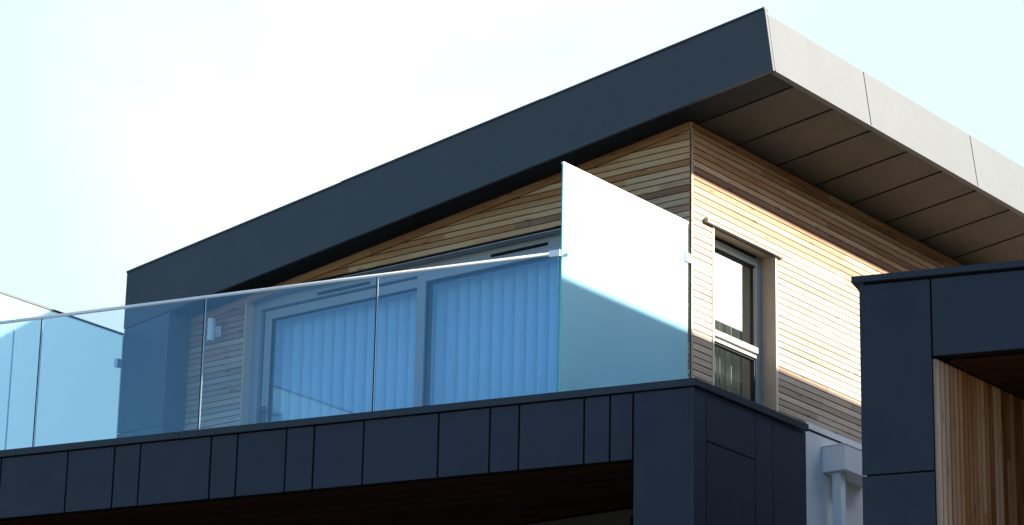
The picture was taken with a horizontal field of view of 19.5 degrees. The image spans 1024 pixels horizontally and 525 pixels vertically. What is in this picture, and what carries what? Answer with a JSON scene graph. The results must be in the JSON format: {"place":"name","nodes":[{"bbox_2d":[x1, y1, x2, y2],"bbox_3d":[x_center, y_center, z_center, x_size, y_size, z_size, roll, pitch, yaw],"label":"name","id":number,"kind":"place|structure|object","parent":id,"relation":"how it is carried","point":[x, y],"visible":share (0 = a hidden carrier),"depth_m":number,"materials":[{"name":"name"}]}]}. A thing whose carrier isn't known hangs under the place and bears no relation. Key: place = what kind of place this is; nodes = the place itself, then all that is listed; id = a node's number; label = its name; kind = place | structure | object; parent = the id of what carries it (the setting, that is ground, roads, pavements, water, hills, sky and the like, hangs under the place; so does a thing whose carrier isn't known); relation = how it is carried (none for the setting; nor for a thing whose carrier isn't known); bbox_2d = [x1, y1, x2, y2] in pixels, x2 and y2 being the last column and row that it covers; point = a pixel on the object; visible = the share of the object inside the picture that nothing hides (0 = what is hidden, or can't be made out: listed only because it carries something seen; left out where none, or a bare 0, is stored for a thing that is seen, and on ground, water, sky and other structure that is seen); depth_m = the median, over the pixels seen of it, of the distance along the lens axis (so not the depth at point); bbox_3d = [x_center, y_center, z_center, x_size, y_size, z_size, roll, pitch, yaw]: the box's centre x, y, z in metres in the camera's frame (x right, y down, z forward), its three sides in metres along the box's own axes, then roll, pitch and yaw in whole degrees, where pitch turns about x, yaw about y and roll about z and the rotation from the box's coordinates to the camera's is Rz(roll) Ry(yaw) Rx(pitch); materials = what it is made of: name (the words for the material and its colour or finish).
{"place":"outdoors","nodes":[
{"label":"outdoors","id":0,"kind":"place"},
{"bbox_2d":[0,0,1023,433],"label":"sky","id":1,"kind":"structure","parent":0,"point":[134,133],"materials":[{"name":"white"}]},
{"bbox_2d":[851,260,1023,524],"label":"neighbouring house","id":2,"kind":"structure","parent":0,"point":[942,383],"depth_m":18.55,"materials":[{"name":"metal"}]},
{"label":"paved yard","id":3,"kind":"structure","parent":0,"visible":0},
{"bbox_2d":[0,378,808,524],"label":"balcony frame","id":4,"kind":"object","parent":3,"relation":"on","point":[691,451],"visible":1,"depth_m":22.07,"materials":[{"name":"metal"}]},
{"bbox_2d":[0,249,560,446],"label":"glass balustrade","id":5,"kind":"object","parent":4,"relation":"on","point":[553,253],"visible":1,"depth_m":22.91,"materials":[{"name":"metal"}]},
{"bbox_2d":[559,162,690,391],"bbox_3d":[0.887,0.368,22.529,0.085,1.904,1.700,-12,-22,35],"label":"privacy screen","id":6,"kind":"object","parent":4,"relation":"on","point":[625,258],"visible":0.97,"depth_m":22.51,"materials":[{"name":"white glass"}]},
{"bbox_2d":[118,7,1023,524],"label":"modern house","id":7,"kind":"structure","parent":3,"relation":"on","point":[802,177],"depth_m":24.80,"materials":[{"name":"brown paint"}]},
{"bbox_2d":[0,291,123,449],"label":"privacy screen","id":8,"kind":"object","parent":7,"relation":"attached to","point":[80,381],"visible":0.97,"depth_m":25.94,"materials":[{"name":"blue glass"}]},
{"bbox_2d":[207,318,220,341],"bbox_3d":[-2.634,0.604,26.307,0.068,0.208,0.133,-12,-22,35],"label":"wall light","id":9,"kind":"object","parent":7,"relation":"attached to","point":[213,331],"visible":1,"depth_m":26.27,"materials":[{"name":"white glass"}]},
{"bbox_2d":[271,284,436,421],"bbox_3d":[-1.402,1.254,25.604,1.870,1.925,0.075,-12,-22,35],"label":"vertical blind","id":10,"kind":"object","parent":7,"relation":"attached to","point":[323,362],"visible":0.55,"depth_m":25.74,"materials":[{"name":"fabric"}]},
{"bbox_2d":[239,228,560,424],"bbox_3d":[-0.647,0.989,24.802,4.164,2.121,0.204,-12,-22,35],"label":"patio door","id":11,"kind":"structure","parent":7,"relation":"in","point":[261,315],"depth_m":25.53,"materials":[{"name":"metal"}]},
{"bbox_2d":[433,257,560,404],"bbox_3d":[0.232,0.886,24.422,2.250,1.955,0.076,-12,-22,35],"label":"vertical blind","id":12,"kind":"object","parent":7,"relation":"attached to","point":[496,335],"visible":0.32,"depth_m":24.78,"materials":[{"name":"fabric"}]},
{"bbox_2d":[714,252,749,399],"bbox_3d":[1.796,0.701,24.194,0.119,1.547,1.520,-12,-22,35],"label":"window pane","id":13,"kind":"object","parent":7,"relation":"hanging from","point":[731,291],"visible":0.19,"depth_m":24.22,"materials":[{"name":"glass"}]},
{"bbox_2d":[703,217,783,411],"bbox_3d":[1.791,0.490,23.889,0.228,1.439,1.134,-12,-22,35],"label":"side window","id":14,"kind":"structure","parent":7,"relation":"in","point":[762,350],"depth_m":24.19,"materials":[{"name":"metal"}]},
{"bbox_2d":[822,442,866,524],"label":"drainpipe","id":15,"kind":"object","parent":7,"relation":"attached to","point":[841,463],"visible":0.79,"depth_m":24.39,"materials":[{"name":"white paint"}]}
]}

